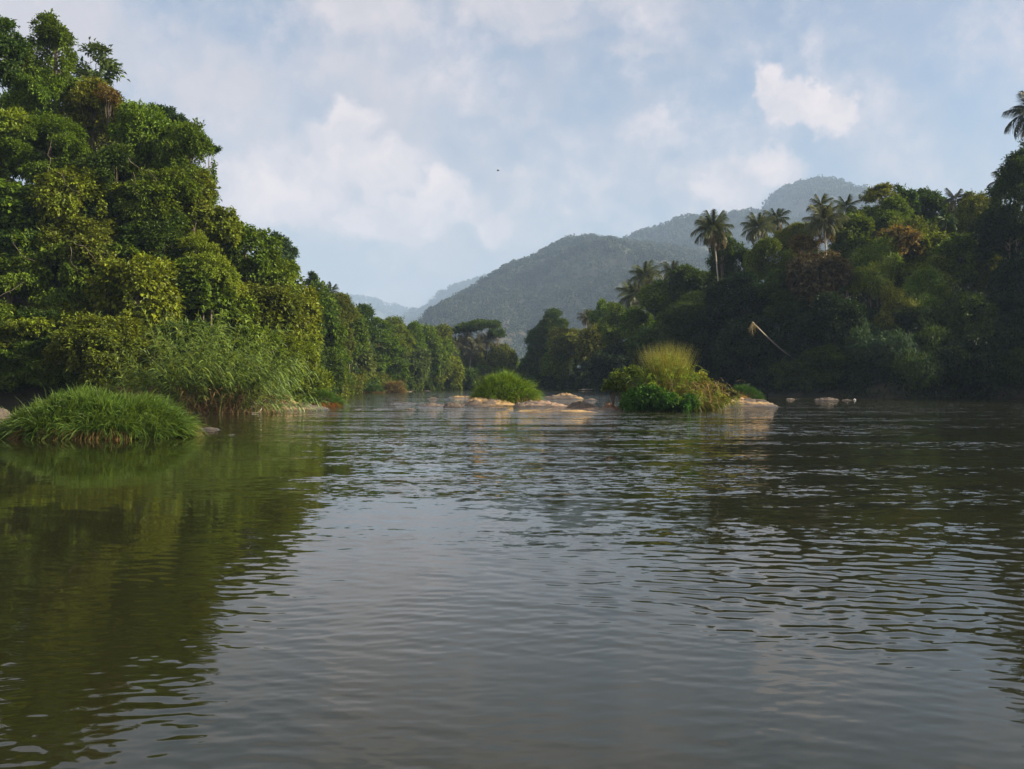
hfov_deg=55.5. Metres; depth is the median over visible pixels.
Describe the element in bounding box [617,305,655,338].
tree
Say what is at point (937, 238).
tree
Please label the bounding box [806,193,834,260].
coconut palm
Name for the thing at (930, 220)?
tree
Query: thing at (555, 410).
rock
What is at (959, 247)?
tree
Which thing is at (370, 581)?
river
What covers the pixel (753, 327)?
dead palm
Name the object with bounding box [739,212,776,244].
coconut palm
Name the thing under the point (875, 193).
tree
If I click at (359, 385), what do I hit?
shrub
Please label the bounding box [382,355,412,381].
tree
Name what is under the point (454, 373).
tree
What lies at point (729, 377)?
shrub
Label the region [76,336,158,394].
shrub
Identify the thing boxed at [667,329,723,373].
shrub
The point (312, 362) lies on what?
tree
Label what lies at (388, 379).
shrub
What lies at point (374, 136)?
sky
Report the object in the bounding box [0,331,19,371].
shrub
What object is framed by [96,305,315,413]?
reed clump
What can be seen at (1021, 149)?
tree
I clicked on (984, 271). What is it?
tree
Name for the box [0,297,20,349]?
tree
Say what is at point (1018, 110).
coconut palm
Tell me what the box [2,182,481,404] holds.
undergrowth
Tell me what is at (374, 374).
tree
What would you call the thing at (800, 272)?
tree
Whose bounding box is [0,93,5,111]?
tree
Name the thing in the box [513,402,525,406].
rock
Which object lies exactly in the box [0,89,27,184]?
tree
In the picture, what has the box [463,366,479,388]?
tree
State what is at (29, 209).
tree
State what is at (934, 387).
shrub
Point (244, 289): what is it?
tree
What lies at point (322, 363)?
tree
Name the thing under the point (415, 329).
tree
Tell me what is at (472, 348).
coconut palm
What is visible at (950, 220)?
areca palm
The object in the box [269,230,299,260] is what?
tree
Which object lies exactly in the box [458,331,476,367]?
coconut palm
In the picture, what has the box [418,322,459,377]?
tree
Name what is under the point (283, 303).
tree
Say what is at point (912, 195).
tree
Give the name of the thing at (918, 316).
tree
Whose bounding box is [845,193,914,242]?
tree
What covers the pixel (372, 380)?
shrub
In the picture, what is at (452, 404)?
rock
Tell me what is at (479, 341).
coconut palm
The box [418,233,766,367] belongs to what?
hill forest
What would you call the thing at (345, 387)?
shrub
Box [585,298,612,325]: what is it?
tree
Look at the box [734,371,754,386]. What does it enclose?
shrub
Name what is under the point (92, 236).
tree
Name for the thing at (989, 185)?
coconut palm
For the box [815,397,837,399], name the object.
rock
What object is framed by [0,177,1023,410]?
ground
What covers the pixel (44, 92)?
tree
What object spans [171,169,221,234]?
tree
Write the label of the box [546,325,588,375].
tree
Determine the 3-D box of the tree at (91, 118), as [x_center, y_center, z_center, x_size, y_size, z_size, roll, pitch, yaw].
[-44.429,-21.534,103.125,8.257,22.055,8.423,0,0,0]
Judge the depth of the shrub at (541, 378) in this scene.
288.21 m
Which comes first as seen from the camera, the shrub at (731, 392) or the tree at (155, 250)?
the shrub at (731, 392)
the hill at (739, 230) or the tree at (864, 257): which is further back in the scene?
the hill at (739, 230)
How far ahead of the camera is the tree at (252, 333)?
90.39 m
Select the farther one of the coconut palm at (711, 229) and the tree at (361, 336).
the tree at (361, 336)
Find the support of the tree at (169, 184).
on the ground at (9, 401)
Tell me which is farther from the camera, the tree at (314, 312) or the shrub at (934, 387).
the shrub at (934, 387)
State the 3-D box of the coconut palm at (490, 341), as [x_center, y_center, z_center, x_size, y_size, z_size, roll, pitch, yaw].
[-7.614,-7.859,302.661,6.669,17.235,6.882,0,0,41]
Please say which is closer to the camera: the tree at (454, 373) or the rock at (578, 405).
the rock at (578, 405)
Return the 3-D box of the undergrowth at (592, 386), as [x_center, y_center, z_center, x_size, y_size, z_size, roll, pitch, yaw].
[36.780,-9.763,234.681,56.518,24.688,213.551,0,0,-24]
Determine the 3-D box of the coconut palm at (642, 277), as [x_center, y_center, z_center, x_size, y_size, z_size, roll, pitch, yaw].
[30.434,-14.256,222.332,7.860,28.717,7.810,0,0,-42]
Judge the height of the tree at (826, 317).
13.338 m
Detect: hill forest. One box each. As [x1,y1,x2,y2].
[349,294,411,320]
[398,273,487,325]
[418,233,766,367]
[621,207,830,261]
[760,174,884,224]
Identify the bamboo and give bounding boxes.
[845,259,897,308]
[872,281,919,334]
[898,265,949,322]
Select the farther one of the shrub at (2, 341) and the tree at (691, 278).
the tree at (691, 278)
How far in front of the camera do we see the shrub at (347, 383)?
157.89 m
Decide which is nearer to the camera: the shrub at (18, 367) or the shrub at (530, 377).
the shrub at (18, 367)
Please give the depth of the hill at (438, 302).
6103.12 m
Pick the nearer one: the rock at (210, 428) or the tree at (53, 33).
the rock at (210, 428)
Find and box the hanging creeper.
[2,140,155,294]
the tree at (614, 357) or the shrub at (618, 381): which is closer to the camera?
the shrub at (618, 381)
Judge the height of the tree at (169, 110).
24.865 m
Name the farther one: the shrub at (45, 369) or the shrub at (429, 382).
the shrub at (429, 382)
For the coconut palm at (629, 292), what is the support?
on the ground at (9, 401)
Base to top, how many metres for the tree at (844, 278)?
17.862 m
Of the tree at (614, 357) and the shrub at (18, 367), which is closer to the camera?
the shrub at (18, 367)
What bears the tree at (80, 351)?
on the ground at (9, 401)
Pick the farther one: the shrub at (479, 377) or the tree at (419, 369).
the shrub at (479, 377)
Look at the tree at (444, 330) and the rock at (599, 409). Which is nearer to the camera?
the rock at (599, 409)
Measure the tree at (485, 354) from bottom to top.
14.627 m
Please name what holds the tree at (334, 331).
on the ground at (9, 401)
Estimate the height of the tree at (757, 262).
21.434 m
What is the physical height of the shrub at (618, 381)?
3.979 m
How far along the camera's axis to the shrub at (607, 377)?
240.82 m
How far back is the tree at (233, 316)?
93.12 m
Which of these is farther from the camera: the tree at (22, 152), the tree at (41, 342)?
the tree at (22, 152)
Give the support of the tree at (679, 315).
on the ground at (9, 401)
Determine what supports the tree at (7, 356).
on the ground at (9, 401)
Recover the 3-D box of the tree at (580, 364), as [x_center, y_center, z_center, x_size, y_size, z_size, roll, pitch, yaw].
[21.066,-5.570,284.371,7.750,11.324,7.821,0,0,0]
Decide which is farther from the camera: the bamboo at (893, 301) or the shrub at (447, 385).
the shrub at (447, 385)
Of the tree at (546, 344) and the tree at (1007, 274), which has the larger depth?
the tree at (546, 344)
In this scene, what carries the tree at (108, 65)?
on the ground at (9, 401)
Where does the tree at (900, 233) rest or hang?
on the ground at (9, 401)
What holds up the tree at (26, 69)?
on the ground at (9, 401)
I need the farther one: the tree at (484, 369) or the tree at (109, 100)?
the tree at (484, 369)
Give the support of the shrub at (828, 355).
on the ground at (9, 401)
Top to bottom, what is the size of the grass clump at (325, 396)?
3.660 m
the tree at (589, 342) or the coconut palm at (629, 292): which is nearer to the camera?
the coconut palm at (629, 292)
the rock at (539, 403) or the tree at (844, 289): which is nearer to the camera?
the rock at (539, 403)
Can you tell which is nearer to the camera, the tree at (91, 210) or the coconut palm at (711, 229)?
the tree at (91, 210)
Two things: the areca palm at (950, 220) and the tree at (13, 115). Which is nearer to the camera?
the tree at (13, 115)
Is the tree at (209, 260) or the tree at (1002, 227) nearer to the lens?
the tree at (209, 260)
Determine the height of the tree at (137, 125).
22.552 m
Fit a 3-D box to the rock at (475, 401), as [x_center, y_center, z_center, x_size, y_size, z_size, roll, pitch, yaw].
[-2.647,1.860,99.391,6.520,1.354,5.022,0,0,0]
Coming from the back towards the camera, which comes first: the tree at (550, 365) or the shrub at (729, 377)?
the tree at (550, 365)
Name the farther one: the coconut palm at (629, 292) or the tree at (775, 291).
the coconut palm at (629, 292)
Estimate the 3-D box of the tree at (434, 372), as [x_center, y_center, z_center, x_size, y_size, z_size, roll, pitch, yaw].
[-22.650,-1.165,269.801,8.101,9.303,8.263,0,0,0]
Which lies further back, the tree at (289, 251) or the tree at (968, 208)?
the tree at (968, 208)
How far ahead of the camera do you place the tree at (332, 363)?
144.51 m
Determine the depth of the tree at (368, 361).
203.64 m
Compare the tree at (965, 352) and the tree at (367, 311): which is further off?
the tree at (367, 311)
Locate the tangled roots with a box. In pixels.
[175,395,272,412]
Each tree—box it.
[0,15,31,88]
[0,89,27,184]
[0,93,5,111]
[0,105,53,182]
[0,108,96,183]
[0,178,43,304]
[0,190,66,305]
[0,225,58,304]
[0,228,113,313]
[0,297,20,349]
[0,297,113,341]
[0,347,62,393]
[2,66,69,115]
[4,304,71,365]
[5,303,29,337]
[10,61,40,183]
[19,8,85,134]
[20,164,122,229]
[31,213,123,279]
[36,307,161,386]
[43,133,98,148]
[53,75,124,152]
[61,196,130,287]
[62,138,153,235]
[63,241,153,311]
[71,36,129,150]
[83,248,186,346]
[91,81,124,147]
[92,135,145,163]
[104,98,186,170]
[112,164,202,237]
[113,206,191,264]
[142,304,220,333]
[146,102,177,119]
[147,117,218,199]
[150,234,178,264]
[151,318,224,381]
[170,112,189,123]
[170,256,242,321]
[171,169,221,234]
[175,229,222,259]
[181,281,267,343]
[189,292,265,348]
[191,204,245,253]
[202,143,222,177]
[210,192,220,207]
[213,222,283,284]
[219,320,308,399]
[223,280,310,340]
[242,246,306,294]
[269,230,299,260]
[270,333,334,395]
[291,327,324,376]
[292,281,323,344]
[304,271,317,287]
[309,277,348,363]
[318,348,329,376]
[319,344,348,393]
[323,292,361,358]
[345,307,371,372]
[348,339,377,378]
[348,361,369,388]
[356,302,383,350]
[359,360,379,381]
[369,317,408,370]
[375,368,386,375]
[379,315,416,358]
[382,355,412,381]
[397,344,433,385]
[406,320,428,356]
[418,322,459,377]
[425,323,453,345]
[428,366,444,389]
[441,355,466,389]
[451,321,476,349]
[458,343,488,365]
[461,348,487,366]
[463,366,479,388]
[464,318,502,336]
[468,362,504,379]
[486,326,507,345]
[487,342,519,373]
[515,352,542,378]
[524,327,548,371]
[533,307,569,342]
[538,348,576,381]
[541,339,561,360]
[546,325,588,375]
[572,358,594,375]
[573,322,608,363]
[573,355,583,366]
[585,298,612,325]
[586,339,629,390]
[596,301,630,352]
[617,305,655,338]
[622,320,686,366]
[635,277,687,317]
[658,289,725,347]
[665,261,728,305]
[701,270,773,330]
[705,241,750,279]
[708,232,736,279]
[710,311,789,372]
[742,235,798,279]
[743,332,791,378]
[752,268,809,360]
[772,221,817,254]
[784,250,846,343]
[788,234,822,300]
[792,290,868,345]
[815,249,854,295]
[824,211,875,299]
[827,232,874,299]
[841,266,885,309]
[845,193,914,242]
[848,232,908,307]
[858,182,900,222]
[863,306,890,332]
[872,223,925,259]
[883,215,939,266]
[887,305,935,335]
[888,251,960,303]
[891,183,922,220]
[903,229,950,262]
[912,213,949,226]
[915,185,953,224]
[925,216,970,239]
[929,289,1001,340]
[930,232,996,288]
[930,329,1013,397]
[949,188,1003,243]
[969,256,1002,297]
[971,201,1023,264]
[972,290,1023,325]
[984,247,1023,311]
[985,150,1023,344]
[1009,138,1023,157]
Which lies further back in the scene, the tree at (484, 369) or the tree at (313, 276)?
the tree at (484, 369)
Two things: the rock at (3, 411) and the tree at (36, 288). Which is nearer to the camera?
the rock at (3, 411)
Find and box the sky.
[0,0,1023,308]
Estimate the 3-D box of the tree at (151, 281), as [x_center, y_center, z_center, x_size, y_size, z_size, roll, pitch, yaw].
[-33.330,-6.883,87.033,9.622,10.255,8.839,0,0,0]
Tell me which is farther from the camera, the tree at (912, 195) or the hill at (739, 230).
the hill at (739, 230)
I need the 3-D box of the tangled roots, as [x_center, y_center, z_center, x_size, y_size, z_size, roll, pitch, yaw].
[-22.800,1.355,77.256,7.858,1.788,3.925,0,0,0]
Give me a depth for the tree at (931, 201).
187.23 m
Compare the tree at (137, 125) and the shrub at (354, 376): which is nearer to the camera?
the tree at (137, 125)
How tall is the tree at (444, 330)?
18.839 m
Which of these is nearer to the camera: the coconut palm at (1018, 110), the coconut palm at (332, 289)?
the coconut palm at (1018, 110)
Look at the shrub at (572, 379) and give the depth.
275.48 m
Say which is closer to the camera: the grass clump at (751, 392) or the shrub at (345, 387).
the grass clump at (751, 392)
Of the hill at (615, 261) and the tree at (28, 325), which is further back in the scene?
the hill at (615, 261)
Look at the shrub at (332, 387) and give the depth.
105.89 m
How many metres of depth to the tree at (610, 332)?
247.70 m
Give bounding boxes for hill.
[353,302,399,319]
[405,284,468,324]
[429,242,697,357]
[633,214,831,263]
[771,183,878,221]
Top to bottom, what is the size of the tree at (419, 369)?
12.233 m
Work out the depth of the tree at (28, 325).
83.74 m
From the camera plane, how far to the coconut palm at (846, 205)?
195.36 m
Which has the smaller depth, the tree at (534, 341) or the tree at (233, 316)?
the tree at (233, 316)
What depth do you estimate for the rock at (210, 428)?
49.70 m
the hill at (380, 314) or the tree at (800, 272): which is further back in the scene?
the hill at (380, 314)
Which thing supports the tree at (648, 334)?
on the ground at (9, 401)
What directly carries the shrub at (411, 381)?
on the ground at (9, 401)
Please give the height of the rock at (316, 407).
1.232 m
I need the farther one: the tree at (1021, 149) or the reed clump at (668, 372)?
the tree at (1021, 149)
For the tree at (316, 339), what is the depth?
101.78 m
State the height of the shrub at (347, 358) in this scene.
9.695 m
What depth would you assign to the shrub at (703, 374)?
84.13 m
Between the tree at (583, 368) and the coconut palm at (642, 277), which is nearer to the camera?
the coconut palm at (642, 277)
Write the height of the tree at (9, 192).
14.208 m
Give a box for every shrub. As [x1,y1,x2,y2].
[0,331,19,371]
[0,337,52,387]
[32,329,76,391]
[42,357,78,391]
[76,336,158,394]
[324,383,336,394]
[329,346,355,383]
[338,383,349,396]
[341,360,349,395]
[344,360,350,395]
[347,369,357,386]
[347,372,364,392]
[348,365,367,392]
[369,376,377,383]
[376,370,393,382]
[378,375,384,387]
[403,372,416,390]
[408,370,424,389]
[423,374,434,389]
[430,370,447,389]
[444,380,450,389]
[477,373,487,386]
[525,371,540,387]
[535,373,548,388]
[553,375,571,389]
[566,373,579,389]
[600,363,643,406]
[603,370,615,380]
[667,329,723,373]
[685,370,728,409]
[710,370,740,389]
[714,381,741,403]
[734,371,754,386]
[788,343,853,389]
[840,317,921,375]
[878,320,959,390]
[912,351,944,390]
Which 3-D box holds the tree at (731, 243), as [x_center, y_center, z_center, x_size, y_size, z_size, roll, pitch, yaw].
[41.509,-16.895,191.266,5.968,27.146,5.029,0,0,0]
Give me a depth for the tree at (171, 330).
82.00 m
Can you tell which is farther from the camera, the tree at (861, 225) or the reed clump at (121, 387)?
the tree at (861, 225)
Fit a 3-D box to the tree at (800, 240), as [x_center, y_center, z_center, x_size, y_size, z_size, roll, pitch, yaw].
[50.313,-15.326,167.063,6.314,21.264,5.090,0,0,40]
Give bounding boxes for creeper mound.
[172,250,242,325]
[617,381,701,410]
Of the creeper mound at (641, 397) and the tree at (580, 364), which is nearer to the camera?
the creeper mound at (641, 397)
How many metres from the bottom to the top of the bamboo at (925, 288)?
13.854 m
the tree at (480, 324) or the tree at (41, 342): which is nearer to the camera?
the tree at (41, 342)
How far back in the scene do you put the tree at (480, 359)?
299.26 m
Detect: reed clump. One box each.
[90,368,219,409]
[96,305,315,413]
[191,357,330,412]
[625,339,705,406]
[663,379,745,410]
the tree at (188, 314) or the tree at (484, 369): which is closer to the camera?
the tree at (188, 314)
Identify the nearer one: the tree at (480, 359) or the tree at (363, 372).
the tree at (363, 372)
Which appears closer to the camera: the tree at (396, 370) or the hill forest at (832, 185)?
the tree at (396, 370)
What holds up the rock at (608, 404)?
in the river
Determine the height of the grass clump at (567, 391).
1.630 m
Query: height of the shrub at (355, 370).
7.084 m
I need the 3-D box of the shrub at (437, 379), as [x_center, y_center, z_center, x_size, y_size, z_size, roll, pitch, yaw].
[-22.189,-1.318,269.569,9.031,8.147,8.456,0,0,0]
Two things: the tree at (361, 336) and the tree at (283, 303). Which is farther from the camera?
the tree at (361, 336)
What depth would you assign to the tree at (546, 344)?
292.79 m
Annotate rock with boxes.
[0,407,10,418]
[200,427,219,429]
[266,400,328,409]
[418,403,443,406]
[443,402,464,406]
[448,395,469,397]
[459,396,514,405]
[508,408,597,412]
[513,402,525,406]
[522,400,566,406]
[543,392,583,398]
[565,401,596,408]
[579,407,618,410]
[603,402,616,408]
[725,397,779,406]
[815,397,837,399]
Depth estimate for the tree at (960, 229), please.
176.90 m
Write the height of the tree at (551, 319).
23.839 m
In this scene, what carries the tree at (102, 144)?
on the ground at (9, 401)
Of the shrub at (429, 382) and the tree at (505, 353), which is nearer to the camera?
the shrub at (429, 382)
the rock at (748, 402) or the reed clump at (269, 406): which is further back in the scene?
the rock at (748, 402)
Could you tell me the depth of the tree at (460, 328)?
302.14 m
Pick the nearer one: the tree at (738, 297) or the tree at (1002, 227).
the tree at (1002, 227)
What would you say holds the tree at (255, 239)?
on the ground at (9, 401)
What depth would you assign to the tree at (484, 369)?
296.19 m
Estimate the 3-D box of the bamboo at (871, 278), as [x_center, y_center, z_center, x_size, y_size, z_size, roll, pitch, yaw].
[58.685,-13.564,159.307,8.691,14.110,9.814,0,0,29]
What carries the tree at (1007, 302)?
on the ground at (9, 401)
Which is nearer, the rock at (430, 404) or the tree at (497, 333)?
the rock at (430, 404)
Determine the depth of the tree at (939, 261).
159.43 m
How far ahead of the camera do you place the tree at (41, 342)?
84.00 m
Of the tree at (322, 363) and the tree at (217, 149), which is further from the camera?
the tree at (322, 363)
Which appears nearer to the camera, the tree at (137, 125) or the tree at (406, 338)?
the tree at (137, 125)
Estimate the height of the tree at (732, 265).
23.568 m
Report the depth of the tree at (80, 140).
108.84 m
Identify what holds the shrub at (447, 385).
on the ground at (9, 401)
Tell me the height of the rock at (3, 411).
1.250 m
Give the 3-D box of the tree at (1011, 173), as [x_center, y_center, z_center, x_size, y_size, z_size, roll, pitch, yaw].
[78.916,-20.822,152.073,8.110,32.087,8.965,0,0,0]
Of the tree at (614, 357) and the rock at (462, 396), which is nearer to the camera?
the rock at (462, 396)
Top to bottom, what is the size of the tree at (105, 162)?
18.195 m
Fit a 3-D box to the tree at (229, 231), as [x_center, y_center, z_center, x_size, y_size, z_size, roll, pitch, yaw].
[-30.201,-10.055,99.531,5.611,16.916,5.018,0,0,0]
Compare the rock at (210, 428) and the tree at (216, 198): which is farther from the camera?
the tree at (216, 198)
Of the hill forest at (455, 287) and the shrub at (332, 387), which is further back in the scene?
the hill forest at (455, 287)
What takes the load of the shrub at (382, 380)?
on the ground at (9, 401)
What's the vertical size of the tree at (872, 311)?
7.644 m
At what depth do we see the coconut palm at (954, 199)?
181.53 m
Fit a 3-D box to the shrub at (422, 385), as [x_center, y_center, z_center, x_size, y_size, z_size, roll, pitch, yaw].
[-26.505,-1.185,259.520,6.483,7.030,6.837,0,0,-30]
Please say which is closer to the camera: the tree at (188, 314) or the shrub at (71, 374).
the shrub at (71, 374)
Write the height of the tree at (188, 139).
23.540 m
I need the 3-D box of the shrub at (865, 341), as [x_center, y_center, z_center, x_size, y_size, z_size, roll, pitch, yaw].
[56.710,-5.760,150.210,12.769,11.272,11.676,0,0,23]
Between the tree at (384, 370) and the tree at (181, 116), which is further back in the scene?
the tree at (384, 370)
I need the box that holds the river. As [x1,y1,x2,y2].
[0,389,1023,768]
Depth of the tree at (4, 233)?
88.55 m
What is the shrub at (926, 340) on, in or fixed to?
on the ground at (9, 401)
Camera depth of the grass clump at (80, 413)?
42.11 m
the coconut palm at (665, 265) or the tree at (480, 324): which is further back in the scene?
the tree at (480, 324)
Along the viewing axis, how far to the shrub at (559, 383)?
279.42 m
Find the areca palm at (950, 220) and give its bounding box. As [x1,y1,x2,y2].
[935,214,957,235]
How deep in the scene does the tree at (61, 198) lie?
90.53 m
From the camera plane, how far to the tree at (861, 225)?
175.93 m
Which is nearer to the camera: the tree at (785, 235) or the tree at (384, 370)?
the tree at (785, 235)
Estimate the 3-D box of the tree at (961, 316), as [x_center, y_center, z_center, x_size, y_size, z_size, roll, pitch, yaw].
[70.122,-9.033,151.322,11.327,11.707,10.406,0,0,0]
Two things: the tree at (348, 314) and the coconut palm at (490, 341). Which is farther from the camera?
the coconut palm at (490, 341)
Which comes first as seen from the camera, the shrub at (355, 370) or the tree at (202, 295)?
the tree at (202, 295)
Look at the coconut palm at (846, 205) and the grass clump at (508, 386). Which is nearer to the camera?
the grass clump at (508, 386)
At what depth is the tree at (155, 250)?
93.21 m
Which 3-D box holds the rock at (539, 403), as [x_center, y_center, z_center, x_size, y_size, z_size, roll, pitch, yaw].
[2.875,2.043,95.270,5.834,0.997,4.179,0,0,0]
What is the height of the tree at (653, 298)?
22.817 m
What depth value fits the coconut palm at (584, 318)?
277.59 m
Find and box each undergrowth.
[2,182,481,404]
[523,283,1023,397]
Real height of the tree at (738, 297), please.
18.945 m
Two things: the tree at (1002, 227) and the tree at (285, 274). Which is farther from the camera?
the tree at (1002, 227)
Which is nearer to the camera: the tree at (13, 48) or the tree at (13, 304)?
the tree at (13, 304)
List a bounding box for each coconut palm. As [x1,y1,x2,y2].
[324,282,338,293]
[450,340,458,355]
[452,335,465,352]
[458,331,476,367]
[462,342,481,366]
[467,334,486,357]
[476,333,498,363]
[576,309,590,359]
[615,279,642,309]
[628,260,662,323]
[658,260,678,284]
[690,209,733,333]
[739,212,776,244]
[762,208,790,263]
[801,201,849,254]
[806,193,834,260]
[833,194,861,214]
[941,188,971,213]
[987,171,1015,204]
[1002,91,1023,141]
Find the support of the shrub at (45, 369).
on the ground at (9, 401)
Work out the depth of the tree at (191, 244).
91.53 m
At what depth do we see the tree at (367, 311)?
214.23 m
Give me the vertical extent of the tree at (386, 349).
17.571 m
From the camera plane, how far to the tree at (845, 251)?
175.90 m
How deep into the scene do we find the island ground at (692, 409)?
84.20 m
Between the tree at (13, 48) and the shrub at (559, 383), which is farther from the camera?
the shrub at (559, 383)
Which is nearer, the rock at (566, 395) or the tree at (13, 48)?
the tree at (13, 48)
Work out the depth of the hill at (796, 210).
3449.33 m
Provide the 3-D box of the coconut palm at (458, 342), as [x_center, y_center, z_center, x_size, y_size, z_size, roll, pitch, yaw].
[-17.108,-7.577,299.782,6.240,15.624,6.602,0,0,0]
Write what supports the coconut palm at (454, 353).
on the ground at (9, 401)
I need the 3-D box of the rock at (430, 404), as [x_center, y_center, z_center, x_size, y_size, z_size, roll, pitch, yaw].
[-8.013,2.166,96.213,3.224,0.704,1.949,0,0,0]
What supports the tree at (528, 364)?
on the ground at (9, 401)
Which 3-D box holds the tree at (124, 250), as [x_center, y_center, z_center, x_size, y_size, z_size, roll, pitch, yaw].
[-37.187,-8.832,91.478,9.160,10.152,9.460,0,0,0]
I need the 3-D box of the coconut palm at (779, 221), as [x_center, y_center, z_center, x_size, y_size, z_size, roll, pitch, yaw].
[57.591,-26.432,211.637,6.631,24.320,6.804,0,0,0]
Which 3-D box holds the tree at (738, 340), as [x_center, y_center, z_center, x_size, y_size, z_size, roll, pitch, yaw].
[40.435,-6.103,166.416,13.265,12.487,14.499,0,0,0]
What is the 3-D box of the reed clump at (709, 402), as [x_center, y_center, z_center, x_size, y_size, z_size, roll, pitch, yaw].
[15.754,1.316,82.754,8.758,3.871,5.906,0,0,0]
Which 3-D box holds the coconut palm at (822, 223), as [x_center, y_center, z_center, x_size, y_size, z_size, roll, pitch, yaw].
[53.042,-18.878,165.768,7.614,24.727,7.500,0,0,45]
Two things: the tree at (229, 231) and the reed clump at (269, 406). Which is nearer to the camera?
the reed clump at (269, 406)
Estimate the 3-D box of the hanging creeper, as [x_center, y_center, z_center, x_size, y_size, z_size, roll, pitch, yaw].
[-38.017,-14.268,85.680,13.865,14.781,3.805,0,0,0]
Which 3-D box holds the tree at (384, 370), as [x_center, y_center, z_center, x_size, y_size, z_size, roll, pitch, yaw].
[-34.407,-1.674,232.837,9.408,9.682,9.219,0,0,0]
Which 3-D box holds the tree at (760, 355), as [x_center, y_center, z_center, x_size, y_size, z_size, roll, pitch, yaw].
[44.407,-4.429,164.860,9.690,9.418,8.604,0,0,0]
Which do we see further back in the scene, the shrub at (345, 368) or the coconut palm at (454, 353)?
the coconut palm at (454, 353)
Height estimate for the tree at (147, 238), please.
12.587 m
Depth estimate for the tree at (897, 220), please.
168.41 m
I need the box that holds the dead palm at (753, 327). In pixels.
[749,321,791,357]
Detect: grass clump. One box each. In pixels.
[0,382,218,440]
[293,383,347,406]
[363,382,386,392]
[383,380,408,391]
[460,366,545,403]
[560,389,575,392]
[729,382,766,399]
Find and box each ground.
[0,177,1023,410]
[616,406,717,409]

